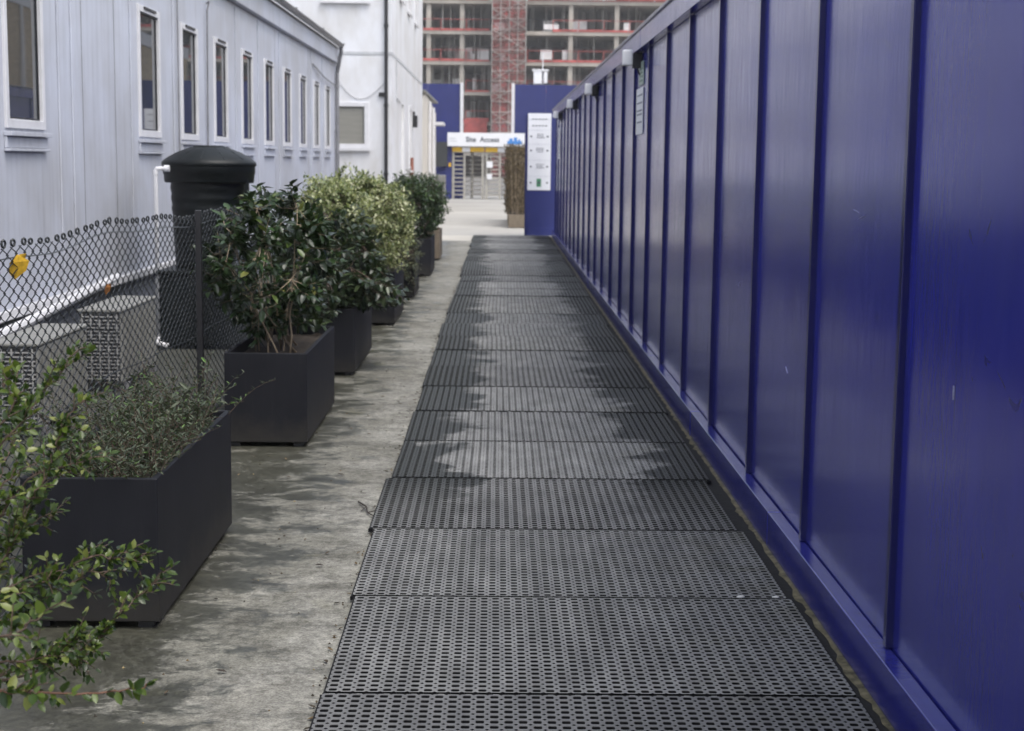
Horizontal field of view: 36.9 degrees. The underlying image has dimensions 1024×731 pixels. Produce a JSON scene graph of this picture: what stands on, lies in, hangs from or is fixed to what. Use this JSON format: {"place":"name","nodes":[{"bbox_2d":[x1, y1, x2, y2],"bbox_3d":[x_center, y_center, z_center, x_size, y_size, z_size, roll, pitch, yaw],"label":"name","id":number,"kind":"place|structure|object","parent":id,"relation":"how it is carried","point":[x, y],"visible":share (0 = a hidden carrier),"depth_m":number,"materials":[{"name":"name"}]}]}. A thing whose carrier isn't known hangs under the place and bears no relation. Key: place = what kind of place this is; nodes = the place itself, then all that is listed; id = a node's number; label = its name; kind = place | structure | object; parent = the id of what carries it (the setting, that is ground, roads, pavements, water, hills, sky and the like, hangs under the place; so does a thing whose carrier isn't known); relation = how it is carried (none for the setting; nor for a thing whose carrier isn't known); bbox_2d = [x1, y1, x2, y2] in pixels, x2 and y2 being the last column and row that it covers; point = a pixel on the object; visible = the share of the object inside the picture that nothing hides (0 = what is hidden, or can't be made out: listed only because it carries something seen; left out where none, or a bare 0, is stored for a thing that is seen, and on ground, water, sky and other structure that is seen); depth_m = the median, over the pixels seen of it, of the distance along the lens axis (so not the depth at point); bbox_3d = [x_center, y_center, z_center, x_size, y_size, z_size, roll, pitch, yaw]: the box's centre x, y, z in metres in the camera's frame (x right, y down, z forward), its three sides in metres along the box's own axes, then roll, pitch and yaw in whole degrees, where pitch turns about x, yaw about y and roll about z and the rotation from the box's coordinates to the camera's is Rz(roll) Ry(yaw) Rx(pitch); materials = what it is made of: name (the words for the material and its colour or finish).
{"place":"outdoors","nodes":[
{"label":"outdoors","id":0,"kind":"place"},
{"bbox_2d":[0,246,375,615],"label":"gravel","id":1,"kind":"structure","parent":0,"point":[16,550],"depth_m":9.98,"materials":[{"name":"grey gravel"}]},
{"bbox_2d":[0,323,87,435],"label":"condenser unit","id":2,"kind":"object","parent":1,"relation":"on","point":[20,347],"visible":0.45,"depth_m":8.41,"materials":[{"name":"metal"}]},
{"bbox_2d":[77,295,156,389],"bbox_3d":[-2.640,-0.159,10.339,0.310,0.534,1.032,1,8,-1],"label":"condenser unit","id":3,"kind":"object","parent":1,"relation":"on","point":[96,331],"visible":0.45,"depth_m":9.90,"materials":[{"name":"metal"}]},
{"bbox_2d":[0,0,344,337],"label":"portable cabin","id":4,"kind":"object","parent":1,"relation":"on","point":[107,107],"visible":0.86,"depth_m":12.52,"materials":[{"name":"white metal"}]},
{"bbox_2d":[1,0,51,151],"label":"window","id":5,"kind":"structure","parent":4,"relation":"in","point":[21,20],"depth_m":9.72,"materials":[{"name":"white plastic"}]},
{"bbox_2d":[136,3,165,153],"bbox_3d":[-3.116,-2.434,13.157,0.110,1.230,0.860,1,8,-1],"label":"window","id":6,"kind":"structure","parent":4,"relation":"in","point":[148,20],"depth_m":13.20,"materials":[{"name":"white plastic"}]},
{"bbox_2d":[179,22,202,149],"bbox_3d":[-3.131,-2.663,14.871,0.110,1.230,0.860,1,8,-1],"label":"window","id":7,"kind":"structure","parent":4,"relation":"in","point":[189,64],"depth_m":14.92,"materials":[{"name":"white plastic"}]},
{"bbox_2d":[213,36,232,147],"bbox_3d":[-3.146,-2.887,16.556,0.110,1.230,0.860,1,8,-1],"label":"window","id":8,"kind":"structure","parent":4,"relation":"in","point":[220,47],"depth_m":16.63,"materials":[{"name":"white plastic"}]},
{"bbox_2d":[241,49,256,155],"bbox_3d":[-3.162,-3.119,18.291,0.110,1.230,0.860,1,8,-1],"label":"window","id":9,"kind":"structure","parent":4,"relation":"in","point":[247,85],"depth_m":18.37,"materials":[{"name":"white plastic"}]},
{"bbox_2d":[264,59,277,155],"bbox_3d":[-3.177,-3.350,20.026,0.110,1.230,0.860,1,8,-1],"label":"window","id":10,"kind":"structure","parent":4,"relation":"in","point":[269,111],"depth_m":20.11,"materials":[{"name":"white plastic"}]},
{"bbox_2d":[283,67,294,156],"bbox_3d":[-3.193,-3.581,21.760,0.110,1.230,0.860,1,8,-1],"label":"window","id":11,"kind":"structure","parent":4,"relation":"in","point":[287,73],"depth_m":21.88,"materials":[{"name":"white plastic"}]},
{"bbox_2d":[299,74,308,156],"bbox_3d":[-3.208,-3.812,23.495,0.110,1.230,0.860,1,8,-1],"label":"window","id":12,"kind":"structure","parent":4,"relation":"in","point":[302,79],"depth_m":23.60,"materials":[{"name":"white plastic"}]},
{"bbox_2d":[313,80,321,156],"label":"window","id":13,"kind":"structure","parent":4,"relation":"in","point":[316,85],"depth_m":25.37,"materials":[{"name":"white plastic"}]},
{"bbox_2d":[324,85,332,156],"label":"window","id":14,"kind":"structure","parent":4,"relation":"in","point":[327,91],"depth_m":27.03,"materials":[{"name":"white plastic"}]},
{"bbox_2d":[156,265,256,345],"bbox_3d":[-2.448,-0.499,12.442,0.690,0.588,0.800,1,8,-1],"label":"tank stand","id":15,"kind":"object","parent":1,"relation":"on","point":[178,304],"visible":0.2,"depth_m":12.07,"materials":[{"name":"plastic"}]},
{"bbox_2d":[153,165,169,347],"bbox_3d":[-2.735,-0.848,12.004,0.130,1.426,0.104,1,8,-1],"label":"overflow pipe","id":16,"kind":"object","parent":15,"relation":"attached to","point":[165,168],"visible":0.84,"depth_m":11.99,"materials":[{"name":"white plastic"}]},
{"bbox_2d":[161,145,256,268],"bbox_3d":[-2.424,-1.274,12.319,0.748,0.974,0.748,1,8,-1],"label":"water tank","id":17,"kind":"object","parent":15,"relation":"on","point":[202,178],"visible":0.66,"depth_m":12.05,"materials":[{"name":"plastic"}]},
{"bbox_2d":[0,241,471,730],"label":"path","id":18,"kind":"structure","parent":0,"point":[273,636],"depth_m":5.39,"materials":[{"name":"concrete"}]},
{"bbox_2d":[20,410,231,626],"bbox_3d":[-1.346,0.510,5.549,0.432,0.491,1.350,1,8,-1],"label":"planter","id":19,"kind":"object","parent":18,"relation":"on","point":[180,509],"visible":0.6,"depth_m":4.90,"materials":[{"name":"plastic"}]},
{"bbox_2d":[3,351,274,478],"bbox_3d":[-1.327,0.173,5.474,0.764,0.324,1.595,1,8,-1],"label":"shrub","id":20,"kind":"object","parent":19,"relation":"on","point":[135,423],"visible":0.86,"depth_m":5.31,"materials":[{"name":"green plant"}]},
{"bbox_2d":[0,206,251,593],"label":"wire fence","id":21,"kind":"object","parent":18,"relation":"on","point":[200,277],"visible":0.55,"depth_m":6.67,"materials":[{"name":"black metal"}]},
{"bbox_2d":[9,253,28,279],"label":"yellow leaf","id":22,"kind":"object","parent":21,"relation":"attached to","point":[20,262],"visible":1,"depth_m":5.10,"materials":[{"name":"yellow plant"}]},
{"bbox_2d":[105,284,110,293],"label":"orange leaf","id":23,"kind":"object","parent":21,"relation":"attached to","point":[107,288],"visible":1,"depth_m":6.26,"materials":[{"name":"orange plant"}]},
{"bbox_2d":[0,265,461,730],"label":"debris","id":24,"kind":"object","parent":18,"relation":"on","point":[326,661],"visible":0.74,"depth_m":5.89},
{"bbox_2d":[224,326,334,445],"bbox_3d":[-1.290,0.092,8.682,0.430,0.494,1.350,1,8,-1],"label":"planter","id":25,"kind":"object","parent":18,"relation":"on","point":[294,401],"visible":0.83,"depth_m":8.03,"materials":[{"name":"plastic"}]},
{"bbox_2d":[189,179,349,352],"bbox_3d":[-1.335,-0.542,8.434,0.902,0.967,1.203,1,8,-1],"label":"shrub","id":26,"kind":"object","parent":25,"relation":"on","point":[304,291],"visible":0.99,"depth_m":8.32,"materials":[{"name":"green plant"}]},
{"bbox_2d":[297,294,371,374],"bbox_3d":[-1.317,-0.257,11.390,0.435,0.469,1.430,1,8,-1],"label":"planter","id":27,"kind":"object","parent":18,"relation":"on","point":[352,336],"visible":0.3,"depth_m":10.70,"materials":[{"name":"plastic"}]},
{"bbox_2d":[265,196,411,331],"bbox_3d":[-1.270,-0.680,10.544,1.100,0.937,3.044,1,8,-1],"label":"shrub","id":28,"kind":"object","parent":27,"relation":"in","point":[350,289],"visible":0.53,"depth_m":10.79,"materials":[{"name":"green plant"}]},
{"bbox_2d":[358,501,374,515],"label":"twig","id":29,"kind":"object","parent":18,"relation":"on","point":[366,508],"visible":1,"depth_m":6.59,"materials":[{"name":"wood"}]},
{"bbox_2d":[357,263,403,325],"bbox_3d":[-1.285,-0.691,14.576,0.435,0.489,1.300,1,8,-1],"label":"planter","id":30,"kind":"object","parent":18,"relation":"on","point":[390,316],"visible":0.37,"depth_m":13.96,"materials":[{"name":"plastic"}]},
{"bbox_2d":[287,162,420,273],"bbox_3d":[-1.515,-1.321,14.163,1.328,1.108,2.665,1,8,-1],"label":"shrub","id":31,"kind":"object","parent":30,"relation":"in","point":[380,199],"visible":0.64,"depth_m":13.77,"materials":[{"name":"green plant"}]},
{"bbox_2d":[403,254,418,297],"bbox_3d":[-1.282,-1.010,17.232,0.430,0.419,0.950,1,8,-1],"label":"planter","id":32,"kind":"object","parent":18,"relation":"on","point":[409,294],"visible":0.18,"depth_m":16.78,"materials":[{"name":"plastic"}]},
{"bbox_2d":[387,209,424,296],"bbox_3d":[-1.217,-1.189,16.703,0.555,1.065,1.258,1,8,-1],"label":"shrub","id":33,"kind":"object","parent":32,"relation":"in","point":[413,250],"visible":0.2,"depth_m":16.57,"materials":[{"name":"green plant"}]},
{"bbox_2d":[398,234,434,275],"bbox_3d":[-1.270,-1.477,20.474,0.430,0.489,1.200,1,8,-1],"label":"planter","id":34,"kind":"object","parent":18,"relation":"on","point":[427,259],"visible":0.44,"depth_m":19.89,"materials":[{"name":"plastic"}]},
{"bbox_2d":[387,169,446,238],"bbox_3d":[-1.321,-2.134,20.468,0.974,0.986,1.737,1,8,-1],"label":"shrub","id":35,"kind":"object","parent":34,"relation":"on","point":[432,196],"visible":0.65,"depth_m":20.10,"materials":[{"name":"green plant"}]},
{"bbox_2d":[416,227,441,259],"bbox_3d":[-1.299,-1.880,23.648,0.410,0.449,1.000,1,8,-1],"label":"planter","id":36,"kind":"object","parent":18,"relation":"on","point":[438,243],"visible":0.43,"depth_m":23.16,"materials":[{"name":"beige wood"}]},
{"bbox_2d":[399,172,452,226],"bbox_3d":[-1.369,-2.468,23.544,0.984,0.992,1.130,5,9,30],"label":"shrub","id":37,"kind":"object","parent":36,"relation":"in","point":[440,217],"visible":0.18,"depth_m":23.43,"materials":[{"name":"green plant"}]},
{"bbox_2d":[382,236,888,730],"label":"dirt","id":38,"kind":"structure","parent":18,"relation":"on","point":[728,506],"depth_m":6.40,"materials":[{"name":"black soil"}]},
{"bbox_2d":[471,237,550,240],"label":"rubber mat","id":39,"kind":"object","parent":38,"relation":"on","point":[529,239],"visible":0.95,"depth_m":29.08,"materials":[{"name":"black rubber"}]},
{"bbox_2d":[473,235,549,237],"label":"rubber mat","id":40,"kind":"object","parent":38,"relation":"on","point":[500,236],"visible":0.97,"depth_m":30.01,"materials":[{"name":"black rubber"}]},
{"bbox_2d":[469,243,554,246],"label":"rubber mat","id":41,"kind":"object","parent":38,"relation":"on","point":[505,244],"visible":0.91,"depth_m":27.14,"materials":[{"name":"black rubber"}]},
{"bbox_2d":[467,249,559,253],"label":"rubber mat","id":42,"kind":"object","parent":38,"relation":"on","point":[513,251],"visible":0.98,"depth_m":25.16,"materials":[{"name":"black rubber"}]},
{"bbox_2d":[472,240,554,244],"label":"rubber mat","id":43,"kind":"object","parent":38,"relation":"on","point":[509,241],"visible":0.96,"depth_m":28.13,"materials":[{"name":"black rubber"}]},
{"bbox_2d":[470,246,558,250],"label":"rubber mat","id":44,"kind":"object","parent":38,"relation":"on","point":[518,247],"visible":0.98,"depth_m":26.14,"materials":[{"name":"black rubber"}]},
{"bbox_2d":[463,261,567,265],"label":"rubber mat","id":45,"kind":"object","parent":38,"relation":"on","point":[538,263],"visible":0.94,"depth_m":22.28,"materials":[{"name":"black rubber"}]},
{"bbox_2d":[465,256,565,261],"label":"rubber mat","id":46,"kind":"object","parent":38,"relation":"on","point":[497,258],"visible":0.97,"depth_m":23.21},
{"bbox_2d":[468,253,563,257],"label":"rubber mat","id":47,"kind":"object","parent":38,"relation":"on","point":[514,255],"visible":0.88,"depth_m":24.26,"materials":[{"name":"black rubber"}]},
{"bbox_2d":[462,265,570,270],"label":"rubber mat","id":48,"kind":"object","parent":38,"relation":"on","point":[503,267],"visible":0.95,"depth_m":21.30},
{"bbox_2d":[460,270,575,276],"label":"rubber mat","id":49,"kind":"object","parent":38,"relation":"on","point":[519,272],"visible":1,"depth_m":20.28,"materials":[{"name":"black rubber"}]},
{"bbox_2d":[457,281,583,288],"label":"rubber mat","id":50,"kind":"object","parent":38,"relation":"on","point":[530,285],"visible":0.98,"depth_m":18.34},
{"bbox_2d":[460,275,580,282],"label":"rubber mat","id":51,"kind":"object","parent":38,"relation":"on","point":[487,278],"visible":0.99,"depth_m":19.30,"materials":[{"name":"black rubber"}]},
{"bbox_2d":[454,288,589,297],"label":"rubber mat","id":52,"kind":"object","parent":38,"relation":"on","point":[522,292],"visible":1,"depth_m":17.33,"materials":[{"name":"black rubber"}]},
{"bbox_2d":[446,303,598,313],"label":"rubber mat","id":53,"kind":"object","parent":38,"relation":"on","point":[520,308],"visible":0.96,"depth_m":15.40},
{"bbox_2d":[451,296,593,304],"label":"rubber mat","id":54,"kind":"object","parent":38,"relation":"on","point":[523,300],"visible":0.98,"depth_m":16.42,"materials":[{"name":"black rubber"}]},
{"bbox_2d":[438,323,613,336],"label":"rubber mat","id":55,"kind":"object","parent":38,"relation":"on","point":[548,330],"visible":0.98,"depth_m":13.47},
{"bbox_2d":[444,313,607,326],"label":"rubber mat","id":56,"kind":"object","parent":38,"relation":"on","point":[512,318],"visible":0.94,"depth_m":14.46,"materials":[{"name":"black rubber"}]},
{"bbox_2d":[435,335,625,351],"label":"rubber mat","id":57,"kind":"object","parent":38,"relation":"on","point":[526,343],"visible":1,"depth_m":12.47,"materials":[{"name":"black rubber"}]},
{"bbox_2d":[430,350,635,367],"bbox_3d":[0.147,-0.042,11.539,1.500,0.020,0.982,1,7,-1],"label":"rubber mat","id":58,"kind":"object","parent":38,"relation":"on","point":[527,358],"visible":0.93,"depth_m":11.53,"materials":[{"name":"black rubber"}]},
{"bbox_2d":[422,365,650,388],"bbox_3d":[0.155,0.082,10.562,1.500,0.020,0.982,1,8,-1],"label":"rubber mat","id":59,"kind":"object","parent":38,"relation":"on","point":[540,377],"visible":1,"depth_m":10.52,"materials":[{"name":"black rubber"}]},
{"bbox_2d":[416,386,667,414],"bbox_3d":[0.172,0.216,9.584,1.500,0.020,0.982,1,7,-1],"label":"rubber mat","id":60,"kind":"object","parent":38,"relation":"on","point":[548,399],"visible":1,"depth_m":9.53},
{"bbox_2d":[404,411,684,442],"bbox_3d":[0.171,0.348,8.619,1.500,0.019,0.967,1,8,-1],"label":"rubber mat","id":61,"kind":"object","parent":38,"relation":"on","point":[546,427],"visible":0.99,"depth_m":8.57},
{"bbox_2d":[391,441,710,482],"bbox_3d":[0.180,0.475,7.660,1.500,0.018,0.952,1,8,0],"label":"rubber mat","id":62,"kind":"object","parent":38,"relation":"on","point":[555,460],"visible":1,"depth_m":7.61,"materials":[{"name":"grey rubber"}]},
{"bbox_2d":[368,478,738,531],"bbox_3d":[0.165,0.606,6.694,1.500,0.018,0.997,1,8,-1],"label":"rubber mat","id":63,"kind":"object","parent":38,"relation":"on","point":[548,504],"visible":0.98,"depth_m":6.64,"materials":[{"name":"grey rubber"}]},
{"bbox_2d":[350,528,787,599],"bbox_3d":[0.194,0.735,5.716,1.500,0.018,0.967,1,8,-1],"label":"rubber mat","id":64,"kind":"object","parent":38,"relation":"on","point":[561,563],"visible":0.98,"depth_m":5.65,"materials":[{"name":"grey rubber"}]},
{"bbox_2d":[322,596,858,698],"bbox_3d":[0.216,0.862,4.758,1.500,0.018,0.967,1,8,-1],"label":"rubber mat","id":65,"kind":"object","parent":38,"relation":"on","point":[543,646],"visible":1,"depth_m":4.68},
{"bbox_2d":[309,693,879,730],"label":"rubber mat","id":66,"kind":"object","parent":38,"relation":"on","point":[394,712],"visible":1,"depth_m":4.12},
{"bbox_2d":[550,237,894,730],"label":"moss and grit","id":67,"kind":"object","parent":18,"relation":"on","point":[851,675],"visible":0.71,"depth_m":5.61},
{"bbox_2d":[551,0,1023,730],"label":"blue hoarding","id":68,"kind":"object","parent":18,"relation":"on","point":[787,236],"visible":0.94,"depth_m":4.88,"materials":[{"name":"paint"}]},
{"bbox_2d":[554,111,561,122],"bbox_3d":[0.812,-4.386,27.122,0.153,0.200,0.110,1,8,-1],"label":"site lamp","id":69,"kind":"object","parent":68,"relation":"attached to","point":[557,115],"visible":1,"depth_m":27.06,"materials":[{"name":"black plastic"}]},
{"bbox_2d":[558,128,559,158],"bbox_3d":[0.866,-4.077,28.217,0.008,0.550,0.600,1,8,-1],"label":"notice","id":70,"kind":"object","parent":68,"relation":"attached to","point":[559,146],"visible":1,"depth_m":28.02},
{"bbox_2d":[567,99,577,113],"bbox_3d":[0.859,-3.686,21.868,0.153,0.200,0.110,1,8,-1],"label":"site lamp","id":71,"kind":"object","parent":68,"relation":"attached to","point":[572,104],"visible":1,"depth_m":21.81,"materials":[{"name":"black plastic"}]},
{"bbox_2d":[585,83,598,100],"bbox_3d":[0.899,-3.084,17.358,0.153,0.200,0.110,1,8,-1],"label":"site lamp","id":72,"kind":"object","parent":68,"relation":"attached to","point":[593,90],"visible":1,"depth_m":17.30,"materials":[{"name":"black plastic"}]},
{"bbox_2d":[622,50,642,75],"bbox_3d":[0.946,-2.384,12.105,0.153,0.200,0.110,1,8,-1],"label":"site lamp","id":73,"kind":"object","parent":68,"relation":"attached to","point":[630,58],"visible":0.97,"depth_m":12.05,"materials":[{"name":"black plastic"}]},
{"bbox_2d":[636,87,643,134],"bbox_3d":[1.010,-2.014,12.175,0.008,0.360,0.550,1,8,-1],"label":"notice","id":74,"kind":"object","parent":68,"relation":"attached to","point":[639,110],"visible":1,"depth_m":12.14,"materials":[{"name":"white plastic"}]},
{"bbox_2d":[639,60,643,85],"bbox_3d":[1.014,-2.290,12.047,0.008,0.180,0.370,1,8,-1],"label":"notice","id":75,"kind":"object","parent":68,"relation":"attached to","point":[641,76],"visible":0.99,"depth_m":11.99,"materials":[{"name":"plastic"}]},
{"bbox_2d":[442,235,472,240],"bbox_3d":[-0.507,-2.476,29.892,3.050,0.001,2.080,1,8,-1],"label":"apron","id":76,"kind":"object","parent":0,"point":[456,238],"depth_m":29.74,"materials":[{"name":"grey concrete"}]},
{"bbox_2d":[414,196,539,235],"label":"road","id":77,"kind":"structure","parent":0,"point":[474,215],"depth_m":40.24,"materials":[{"name":"concrete"}]},
{"bbox_2d":[272,0,422,204],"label":"white building","id":78,"kind":"structure","parent":77,"relation":"on","point":[380,100],"depth_m":31.60,"materials":[{"name":"paint"}]},
{"bbox_2d":[320,0,370,3],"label":"window","id":79,"kind":"structure","parent":78,"relation":"in","point":[321,1],"depth_m":31.19,"materials":[{"name":"white plastic"}]},
{"bbox_2d":[339,102,370,150],"bbox_3d":[-3.415,-4.921,31.608,1.020,0.990,0.180,1,8,-1],"label":"window","id":80,"kind":"structure","parent":78,"relation":"in","point":[353,116],"depth_m":31.61,"materials":[{"name":"white plastic"}]},
{"bbox_2d":[408,0,412,17],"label":"window","id":81,"kind":"structure","parent":78,"relation":"in","point":[409,1],"depth_m":37.22,"materials":[{"name":"white plastic"}]},
{"bbox_2d":[409,106,412,171],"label":"window","id":82,"kind":"structure","parent":78,"relation":"in","point":[410,108],"depth_m":38.46,"materials":[{"name":"white plastic"}]},
{"bbox_2d":[414,0,418,27],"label":"window","id":83,"kind":"structure","parent":78,"relation":"in","point":[415,1],"depth_m":39.58,"materials":[{"name":"white plastic"}]},
{"bbox_2d":[422,90,444,209],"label":"lean to","id":84,"kind":"object","parent":77,"relation":"on","point":[429,123],"visible":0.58,"depth_m":47.86,"materials":[{"name":"white plastic"}]},
{"bbox_2d":[435,175,445,198],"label":"condenser unit","id":85,"kind":"object","parent":77,"relation":"on","point":[441,178],"visible":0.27,"depth_m":53.00,"materials":[{"name":"grey metal"}]},
{"bbox_2d":[422,82,463,197],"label":"hoarding","id":86,"kind":"object","parent":77,"relation":"on","point":[448,98],"visible":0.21,"depth_m":60.56,"materials":[{"name":"blue paint"}]},
{"bbox_2d":[436,142,451,198],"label":"blue board","id":87,"kind":"object","parent":77,"relation":"on","point":[443,157],"visible":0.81,"depth_m":59.78,"materials":[{"name":"metal"}]},
{"bbox_2d":[447,133,524,146],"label":"entrance sign","id":88,"kind":"object","parent":87,"relation":"attached to","point":[482,139],"visible":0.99,"depth_m":59.55,"materials":[{"name":"white plastic"}]},
{"bbox_2d":[452,146,484,198],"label":"turnstile","id":89,"kind":"object","parent":77,"relation":"on","point":[458,160],"visible":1,"depth_m":60.09,"materials":[{"name":"metal"}]},
{"bbox_2d":[485,147,511,198],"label":"turnstile","id":90,"kind":"object","parent":77,"relation":"on","point":[489,163],"visible":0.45,"depth_m":59.96,"materials":[{"name":"metal"}]},
{"bbox_2d":[507,210,523,227],"bbox_3d":[0.206,-3.570,36.981,0.620,0.315,4.750,1,8,-1],"label":"planter","id":91,"kind":"object","parent":77,"relation":"on","point":[514,220],"visible":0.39,"depth_m":34.63,"materials":[{"name":"beige wood"}]},
{"bbox_2d":[501,142,524,213],"bbox_3d":[0.208,-4.518,36.843,0.957,1.710,4.946,1,8,-1],"label":"dry hedge","id":92,"kind":"object","parent":91,"relation":"in","point":[514,170],"visible":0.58,"depth_m":34.99,"materials":[{"name":"brown plant"}]},
{"bbox_2d":[524,113,555,235],"bbox_3d":[0.571,-3.848,30.972,0.620,2.460,0.135,1,8,-1],"label":"return panel","id":93,"kind":"object","parent":77,"relation":"on","point":[539,207],"visible":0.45,"depth_m":31.01,"materials":[{"name":"blue metal"}]},
{"bbox_2d":[527,113,550,189],"bbox_3d":[0.549,-4.292,30.857,0.465,1.530,0.019,1,8,-1],"label":"information board","id":94,"kind":"object","parent":93,"relation":"attached to","point":[539,154],"visible":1,"depth_m":30.85,"materials":[{"name":"white plastic"}]},
{"bbox_2d":[532,58,548,84],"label":"mast lamp","id":95,"kind":"object","parent":77,"relation":"on","point":[538,77],"visible":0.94,"depth_m":60.49,"materials":[{"name":"white metal"}]},
{"bbox_2d":[511,83,576,132],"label":"hoarding","id":96,"kind":"object","parent":77,"relation":"on","point":[533,99],"visible":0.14,"depth_m":60.55,"materials":[{"name":"blue paint"}]},
{"bbox_2d":[465,175,505,195],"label":"ground","id":97,"kind":"structure","parent":0,"point":[503,187],"depth_m":94.17,"materials":[{"name":"grey concrete"}]},
{"bbox_2d":[490,0,526,175],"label":"hoist tower","id":98,"kind":"structure","parent":97,"relation":"on","point":[508,52],"depth_m":142.92,"materials":[{"name":"metal"}]},
{"bbox_2d":[422,0,665,174],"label":"unfinished building","id":99,"kind":"structure","parent":97,"relation":"on","point":[573,42],"depth_m":148.57,"materials":[{"name":"concrete"}]},
{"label":"planter","id":100,"kind":"object","parent":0,"visible":0},
{"bbox_2d":[0,340,179,711],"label":"shrub","id":101,"kind":"object","parent":100,"relation":"in","point":[45,656],"visible":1,"depth_m":2.87,"materials":[{"name":"green plant"}]}
]}

